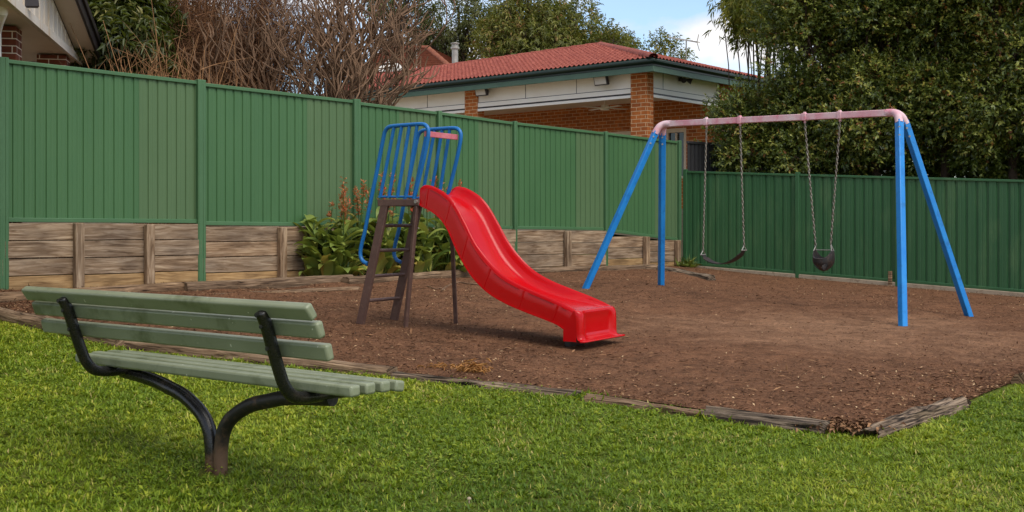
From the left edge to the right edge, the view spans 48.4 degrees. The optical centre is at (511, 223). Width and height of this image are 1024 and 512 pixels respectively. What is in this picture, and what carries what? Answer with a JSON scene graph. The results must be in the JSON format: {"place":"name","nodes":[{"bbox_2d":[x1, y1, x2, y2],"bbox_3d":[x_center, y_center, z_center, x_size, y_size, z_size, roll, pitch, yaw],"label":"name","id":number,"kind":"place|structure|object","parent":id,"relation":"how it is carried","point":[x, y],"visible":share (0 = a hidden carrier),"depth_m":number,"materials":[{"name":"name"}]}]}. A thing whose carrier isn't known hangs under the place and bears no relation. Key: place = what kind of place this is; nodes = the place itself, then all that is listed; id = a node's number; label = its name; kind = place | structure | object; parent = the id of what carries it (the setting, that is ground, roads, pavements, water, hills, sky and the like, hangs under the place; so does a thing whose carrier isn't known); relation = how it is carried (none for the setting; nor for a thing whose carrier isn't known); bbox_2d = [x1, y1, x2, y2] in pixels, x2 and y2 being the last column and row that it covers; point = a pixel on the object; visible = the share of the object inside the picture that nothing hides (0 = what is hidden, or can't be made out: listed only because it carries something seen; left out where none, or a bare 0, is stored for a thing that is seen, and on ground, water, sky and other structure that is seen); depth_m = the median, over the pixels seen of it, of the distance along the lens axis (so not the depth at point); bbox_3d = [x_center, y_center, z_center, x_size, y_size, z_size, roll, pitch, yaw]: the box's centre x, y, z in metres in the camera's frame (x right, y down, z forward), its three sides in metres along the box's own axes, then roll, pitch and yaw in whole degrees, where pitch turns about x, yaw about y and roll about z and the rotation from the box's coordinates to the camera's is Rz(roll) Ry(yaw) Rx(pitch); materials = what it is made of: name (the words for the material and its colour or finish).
{"place":"outdoors","nodes":[
{"label":"outdoors","id":0,"kind":"place"},
{"bbox_2d":[22,222,657,240],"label":"neighbour ground","id":1,"kind":"structure","parent":0,"point":[615,235],"depth_m":15.91,"materials":[{"name":"soil"}]},
{"bbox_2d":[70,0,194,257],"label":"broadleaf tree","id":2,"kind":"object","parent":1,"relation":"on","point":[116,16],"visible":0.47,"depth_m":16.60,"materials":[{"name":"green plant"}]},
{"bbox_2d":[0,266,1023,430],"bbox_3d":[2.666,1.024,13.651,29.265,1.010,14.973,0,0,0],"label":"bark ground","id":3,"kind":"structure","parent":0,"point":[742,333],"depth_m":10.36,"materials":[{"name":"brown wood"}]},
{"bbox_2d":[0,282,184,302],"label":"edging log","id":4,"kind":"object","parent":3,"relation":"on","point":[20,296],"visible":0.34,"depth_m":12.46,"materials":[{"name":"brown wood"}]},
{"bbox_2d":[182,274,353,290],"bbox_3d":[-2.909,0.739,13.885,0.160,0.174,2.464,0,0,43],"label":"edging log","id":5,"kind":"object","parent":3,"relation":"on","point":[279,282],"visible":0.64,"depth_m":13.71,"materials":[{"name":"wood"}]},
{"bbox_2d":[214,286,359,293],"bbox_3d":[-2.620,0.815,13.340,2.074,0.100,0.110,0,0,-45],"label":"half sunk log","id":6,"kind":"object","parent":3,"relation":"on","point":[326,289],"visible":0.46,"depth_m":13.56,"materials":[{"name":"wood"}]},
{"bbox_2d":[293,176,370,275],"bbox_3d":[-2.453,0.067,15.146,1.176,1.430,1.037,0,0,0],"label":"canna plant","id":7,"kind":"object","parent":3,"relation":"on","point":[320,257],"visible":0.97,"depth_m":15.04,"materials":[{"name":"green plant"}]},
{"bbox_2d":[5,223,680,289],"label":"retaining wall","id":8,"kind":"structure","parent":3,"relation":"on","point":[119,245],"depth_m":14.00,"materials":[{"name":"brown wood"}]},
{"bbox_2d":[0,57,681,289],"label":"metal fence","id":9,"kind":"object","parent":8,"relation":"on","point":[81,145],"visible":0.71,"depth_m":14.80,"materials":[{"name":"green metal"}]},
{"bbox_2d":[333,172,405,275],"bbox_3d":[-2.029,0.022,15.515,1.326,1.530,0.995,0,0,0],"label":"canna plant","id":10,"kind":"object","parent":3,"relation":"on","point":[385,262],"visible":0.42,"depth_m":15.44,"materials":[{"name":"green plant"}]},
{"bbox_2d":[341,269,470,283],"bbox_3d":[-1.359,0.738,15.538,0.164,0.181,2.626,0,0,36],"label":"edging log","id":11,"kind":"object","parent":3,"relation":"on","point":[419,275],"visible":0.44,"depth_m":15.53,"materials":[{"name":"wood"}]},
{"bbox_2d":[377,175,449,272],"bbox_3d":[-1.539,0.032,16.064,1.407,1.505,0.938,0,0,0],"label":"canna plant","id":12,"kind":"object","parent":3,"relation":"on","point":[424,261],"visible":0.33,"depth_m":15.95,"materials":[{"name":"green plant"}]},
{"bbox_2d":[417,362,455,370],"bbox_3d":[-0.492,1.058,8.380,0.446,0.072,0.190,0,0,0],"label":"straw wisp","id":13,"kind":"object","parent":3,"relation":"on","point":[451,365],"visible":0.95,"depth_m":8.37,"materials":[{"name":"brown plant"}]},
{"bbox_2d":[414,176,466,272],"bbox_3d":[-1.016,0.044,16.616,1.429,1.484,0.980,0,0,16],"label":"canna plant","id":14,"kind":"object","parent":3,"relation":"on","point":[442,242],"visible":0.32,"depth_m":16.38,"materials":[{"name":"green plant"}]},
{"bbox_2d":[441,281,477,290],"bbox_3d":[-0.785,0.798,14.635,0.367,0.062,1.188,0,0,24],"label":"stick","id":15,"kind":"object","parent":3,"relation":"on","point":[442,289],"visible":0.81,"depth_m":15.05,"materials":[{"name":"brown wood"}]},
{"bbox_2d":[451,358,493,373],"bbox_3d":[-0.290,1.055,8.275,0.331,0.155,0.268,0,0,0],"label":"straw clump","id":16,"kind":"object","parent":3,"relation":"on","point":[476,367],"visible":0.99,"depth_m":8.26,"materials":[{"name":"brown plant"}]},
{"bbox_2d":[356,122,624,346],"bbox_3d":[-0.236,0.083,10.310,2.471,2.003,0.803,0,0,33],"label":"playground slide","id":17,"kind":"object","parent":3,"relation":"on","point":[497,267],"visible":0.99,"depth_m":10.29,"materials":[{"name":"red plastic"}]},
{"bbox_2d":[675,254,700,267],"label":"weed","id":18,"kind":"object","parent":3,"relation":"on","point":[690,263],"visible":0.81,"depth_m":20.71,"materials":[{"name":"green plant"}]},
{"bbox_2d":[582,109,973,325],"bbox_3d":[3.170,-0.093,14.241,4.512,2.569,1.918,0,0,44],"label":"swing frame","id":19,"kind":"object","parent":3,"relation":"on","point":[902,126],"visible":0.95,"depth_m":13.31,"materials":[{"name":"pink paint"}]},
{"bbox_2d":[700,126,746,263],"bbox_3d":[2.694,-0.372,14.528,0.631,1.771,0.150,0,0,41],"label":"belt swing","id":20,"kind":"object","parent":19,"relation":"hanging from","point":[734,259],"visible":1,"depth_m":14.46,"materials":[{"name":"rubber"}]},
{"bbox_2d":[804,121,840,270],"bbox_3d":[3.713,-0.334,13.637,0.360,1.802,0.331,0,0,0],"label":"toddler swing","id":21,"kind":"object","parent":19,"relation":"hanging from","point":[821,263],"visible":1,"depth_m":13.56,"materials":[{"name":"metal"}]},
{"bbox_2d":[793,415,905,435],"bbox_3d":[1.995,1.191,6.790,0.674,0.100,0.493,0,0,0],"label":"leaf heap","id":22,"kind":"object","parent":3,"relation":"on","point":[856,426],"visible":0.82,"depth_m":6.70,"materials":[{"name":"brown plant"}]},
{"bbox_2d":[683,169,1023,296],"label":"metal fence","id":23,"kind":"object","parent":3,"relation":"on","point":[983,221],"visible":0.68,"depth_m":19.13,"materials":[{"name":"metal"}]},
{"bbox_2d":[888,271,891,285],"bbox_3d":[6.196,0.973,18.665,0.060,0.400,0.040,0,0,38],"label":"wooden stake","id":24,"kind":"object","parent":3,"relation":"on","point":[889,278],"visible":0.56,"depth_m":18.65,"materials":[{"name":"brown wood"}]},
{"bbox_2d":[843,396,970,438],"bbox_3d":[2.544,1.237,7.167,0.203,0.159,1.784,0,0,43],"label":"edging timber","id":25,"kind":"object","parent":3,"relation":"on","point":[911,417],"visible":0.64,"depth_m":7.09,"materials":[{"name":"wood"}]},
{"bbox_2d":[0,239,1023,511],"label":"lawn ground","id":26,"kind":"structure","parent":0,"point":[430,469],"depth_m":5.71,"materials":[{"name":"green plant"}]},
{"bbox_2d":[0,0,103,276],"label":"gabled house","id":27,"kind":"structure","parent":26,"relation":"on","point":[37,31],"depth_m":14.79,"materials":[{"name":"white paint"}]},
{"bbox_2d":[0,307,125,346],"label":"edging timber","id":28,"kind":"object","parent":26,"relation":"on","point":[10,316],"visible":0.33,"depth_m":9.93,"materials":[{"name":"wood"}]},
{"bbox_2d":[51,0,254,256],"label":"twig shrub","id":29,"kind":"object","parent":26,"relation":"on","point":[152,71],"visible":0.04,"depth_m":15.53,"materials":[{"name":"brown plant"}]},
{"bbox_2d":[21,286,403,474],"bbox_3d":[-1.453,0.787,5.263,2.050,0.958,0.596,0,0,37],"label":"park bench","id":30,"kind":"object","parent":26,"relation":"on","point":[268,320],"visible":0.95,"depth_m":5.09,"materials":[{"name":"green wood"}]},
{"bbox_2d":[136,30,308,270],"bbox_3d":[-4.323,-1.063,16.198,2.802,3.457,3.123,0,0,36],"label":"twig shrub","id":31,"kind":"object","parent":26,"relation":"on","point":[236,82],"visible":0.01,"depth_m":16.32,"materials":[{"name":"brown plant"}]},
{"bbox_2d":[135,0,315,255],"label":"twig shrub","id":32,"kind":"object","parent":26,"relation":"on","point":[196,32],"visible":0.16,"depth_m":17.86,"materials":[{"name":"brown plant"}]},
{"bbox_2d":[124,341,397,376],"bbox_3d":[-1.920,1.026,8.518,2.337,0.247,0.150,0,0,21],"label":"edging timber","id":33,"kind":"object","parent":26,"relation":"on","point":[343,366],"visible":0.34,"depth_m":8.43,"materials":[{"name":"wood"}]},
{"bbox_2d":[169,0,389,256],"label":"twig shrub","id":34,"kind":"object","parent":26,"relation":"on","point":[273,25],"visible":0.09,"depth_m":18.24,"materials":[{"name":"brown plant"}]},
{"bbox_2d":[173,0,455,226],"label":"bare shrub","id":35,"kind":"object","parent":26,"relation":"on","point":[351,55],"visible":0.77,"depth_m":17.00,"materials":[{"name":"brown plant"}]},
{"bbox_2d":[354,0,450,45],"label":"airy gum tree","id":36,"kind":"object","parent":26,"relation":"on","point":[406,2],"visible":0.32,"depth_m":48.09,"materials":[{"name":"green plant"}]},
{"bbox_2d":[355,44,460,78],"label":"tiled house","id":37,"kind":"structure","parent":26,"relation":"on","point":[435,57],"depth_m":44.09,"materials":[{"name":"brown tile"}]},
{"bbox_2d":[404,20,457,48],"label":"airy gum tree","id":38,"kind":"object","parent":26,"relation":"on","point":[437,34],"visible":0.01,"depth_m":52.11,"materials":[{"name":"green plant"}]},
{"bbox_2d":[397,0,491,61],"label":"airy gum tree","id":39,"kind":"object","parent":26,"relation":"on","point":[473,12],"visible":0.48,"depth_m":49.24,"materials":[{"name":"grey plant"}]},
{"bbox_2d":[390,371,583,396],"bbox_3d":[-0.194,1.129,7.807,1.420,0.173,0.113,0,0,22],"label":"edging timber","id":40,"kind":"object","parent":26,"relation":"on","point":[435,378],"visible":0.41,"depth_m":7.76,"materials":[{"name":"grey wood"}]},
{"bbox_2d":[464,0,605,60],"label":"gum tree","id":41,"kind":"object","parent":26,"relation":"on","point":[507,27],"visible":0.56,"depth_m":44.49,"materials":[{"name":"green plant"}]},
{"bbox_2d":[324,42,778,256],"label":"brick house","id":42,"kind":"structure","parent":26,"relation":"on","point":[648,91],"depth_m":26.89,"materials":[{"name":"brick"}]},
{"bbox_2d":[475,89,488,96],"bbox_3d":[-0.683,-3.189,27.201,0.384,0.281,0.270,0,0,41],"label":"flood light","id":43,"kind":"object","parent":42,"relation":"attached to","point":[483,92],"visible":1,"depth_m":27.11,"materials":[{"name":"white plastic"}]},
{"bbox_2d":[593,76,608,85],"bbox_3d":[1.989,-3.159,24.880,0.384,0.281,0.270,0,0,41],"label":"flood light","id":44,"kind":"object","parent":42,"relation":"attached to","point":[599,81],"visible":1,"depth_m":24.79,"materials":[{"name":"white plastic"}]},
{"bbox_2d":[582,100,625,110],"bbox_3d":[2.191,-2.839,26.895,0.958,0.300,0.958,0,0,16],"label":"ceiling fan","id":45,"kind":"object","parent":42,"relation":"hanging from","point":[604,107],"visible":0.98,"depth_m":26.81},
{"bbox_2d":[608,131,630,134],"bbox_3d":[2.830,-1.549,28.393,1.140,1.520,0.100,0,0,41],"label":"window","id":46,"kind":"structure","parent":42,"relation":"in","point":[622,132],"depth_m":28.37,"materials":[{"name":"glass"}]},
{"bbox_2d":[666,128,685,177],"bbox_3d":[3.970,-1.694,27.402,0.580,1.210,0.100,0,0,41],"label":"window","id":47,"kind":"structure","parent":42,"relation":"in","point":[675,134],"depth_m":27.32,"materials":[{"name":"white glass"}]},
{"bbox_2d":[669,34,699,59],"bbox_3d":[4.893,-4.508,32.391,0.619,1.838,1.386,0,0,-22],"label":"television aerial","id":48,"kind":"object","parent":42,"relation":"attached to","point":[686,40],"visible":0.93,"depth_m":32.24,"materials":[{"name":"silver metal"}]},
{"bbox_2d":[678,77,692,83],"bbox_3d":[3.843,-3.175,25.119,0.324,0.167,0.332,0,0,0],"label":"spot light","id":49,"kind":"object","parent":42,"relation":"attached to","point":[683,80],"visible":1,"depth_m":25.17,"materials":[{"name":"black metal"}]},
{"bbox_2d":[565,387,608,400],"bbox_3d":[0.480,1.111,7.511,0.260,0.086,0.411,0,0,-33],"label":"grass tuft","id":50,"kind":"object","parent":26,"relation":"on","point":[580,396],"visible":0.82,"depth_m":7.50,"materials":[{"name":"green plant"}]},
{"bbox_2d":[532,264,656,272],"bbox_3d":[0.904,0.740,17.866,3.974,0.183,0.176,0,0,-41],"label":"edging log","id":51,"kind":"object","parent":26,"relation":"on","point":[584,268],"visible":0.37,"depth_m":18.03,"materials":[{"name":"brown wood"}]},
{"bbox_2d":[571,6,643,48],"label":"gum tree","id":52,"kind":"object","parent":26,"relation":"on","point":[613,36],"visible":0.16,"depth_m":46.30,"materials":[{"name":"green plant"}]},
{"bbox_2d":[580,393,703,416],"bbox_3d":[0.853,1.183,7.247,0.909,0.144,0.125,0,0,32],"label":"edging timber","id":53,"kind":"object","parent":26,"relation":"on","point":[637,403],"visible":0.47,"depth_m":7.24,"materials":[{"name":"wood"}]},
{"bbox_2d":[634,26,698,61],"bbox_3d":[5.430,-2.991,40.048,2.389,7.932,2.174,0,0,0],"label":"tree","id":54,"kind":"object","parent":26,"relation":"on","point":[662,45],"visible":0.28,"depth_m":39.83,"materials":[{"name":"green plant"}]},
{"bbox_2d":[656,265,715,279],"bbox_3d":[2.787,0.815,18.489,0.199,0.243,1.569,0,0,-27],"label":"edging log","id":55,"kind":"object","parent":26,"relation":"on","point":[705,276],"visible":0.5,"depth_m":18.15,"materials":[{"name":"wood"}]},
{"bbox_2d":[686,141,723,171],"bbox_3d":[5.499,-0.522,23.495,6.272,2.267,0.055,0,0,-45],"label":"metal fence","id":56,"kind":"object","parent":26,"relation":"on","point":[696,161],"visible":0.07,"depth_m":21.55,"materials":[{"name":"grey metal"}]},
{"bbox_2d":[694,409,734,421],"bbox_3d":[1.237,1.160,6.980,0.282,0.081,0.313,0,0,0],"label":"grass tuft","id":57,"kind":"object","parent":26,"relation":"on","point":[706,417],"visible":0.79,"depth_m":6.89,"materials":[{"name":"green plant"}]},
{"bbox_2d":[702,0,799,98],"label":"bamboo","id":58,"kind":"object","parent":26,"relation":"on","point":[728,12],"visible":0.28,"depth_m":23.16,"materials":[{"name":"green plant"}]},
{"bbox_2d":[694,70,828,173],"bbox_3d":[4.732,-0.911,21.667,2.532,3.889,2.479,0,0,0],"label":"hedge tree","id":59,"kind":"object","parent":26,"relation":"on","point":[734,105],"visible":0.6,"depth_m":21.07,"materials":[{"name":"green plant"}]},
{"bbox_2d":[701,406,829,434],"bbox_3d":[1.520,1.208,6.854,0.782,0.182,0.140,0,0,25],"label":"edging timber","id":60,"kind":"object","parent":26,"relation":"on","point":[782,421],"visible":0.51,"depth_m":6.81,"materials":[{"name":"grey wood"}]},
{"bbox_2d":[734,0,894,175],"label":"hedge tree","id":61,"kind":"object","parent":26,"relation":"on","point":[783,21],"visible":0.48,"depth_m":20.52,"materials":[{"name":"green plant"}]},
{"bbox_2d":[780,35,936,175],"bbox_3d":[7.039,-2.166,22.364,3.666,6.492,3.541,0,0,0],"label":"shade tree","id":62,"kind":"object","parent":26,"relation":"on","point":[819,65],"depth_m":21.97,"materials":[{"name":"green plant"}]},
{"bbox_2d":[789,0,969,176],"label":"hedge tree","id":63,"kind":"object","parent":26,"relation":"on","point":[868,88],"visible":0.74,"depth_m":19.64,"materials":[{"name":"green plant"}]},
{"bbox_2d":[869,31,995,178],"bbox_3d":[8.390,-2.071,21.370,3.669,6.482,3.379,0,0,0],"label":"shade tree","id":64,"kind":"object","parent":26,"relation":"on","point":[952,175],"visible":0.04,"depth_m":20.73,"materials":[{"name":"green plant"}]},
{"bbox_2d":[861,0,1023,178],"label":"hedge tree","id":65,"kind":"object","parent":26,"relation":"on","point":[953,8],"visible":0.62,"depth_m":19.09,"materials":[{"name":"green plant"}]},
{"bbox_2d":[914,0,1023,179],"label":"hedge tree","id":66,"kind":"object","parent":26,"relation":"on","point":[995,109],"visible":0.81,"depth_m":18.48,"materials":[{"name":"green plant"}]},
{"bbox_2d":[965,47,1023,179],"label":"shade tree","id":67,"kind":"object","parent":26,"relation":"on","point":[1020,177],"visible":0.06,"depth_m":19.33,"materials":[{"name":"green plant"}]},
{"bbox_2d":[984,4,1023,165],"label":"hedge tree","id":68,"kind":"object","parent":26,"relation":"on","point":[1022,151],"visible":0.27,"depth_m":18.38,"materials":[{"name":"green plant"}]},
{"bbox_2d":[1010,372,1023,384],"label":"timber stub","id":69,"kind":"object","parent":26,"relation":"on","point":[1018,378],"visible":0.66,"depth_m":8.69,"materials":[{"name":"wood"}]},
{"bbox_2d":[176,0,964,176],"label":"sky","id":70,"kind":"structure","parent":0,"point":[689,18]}
]}

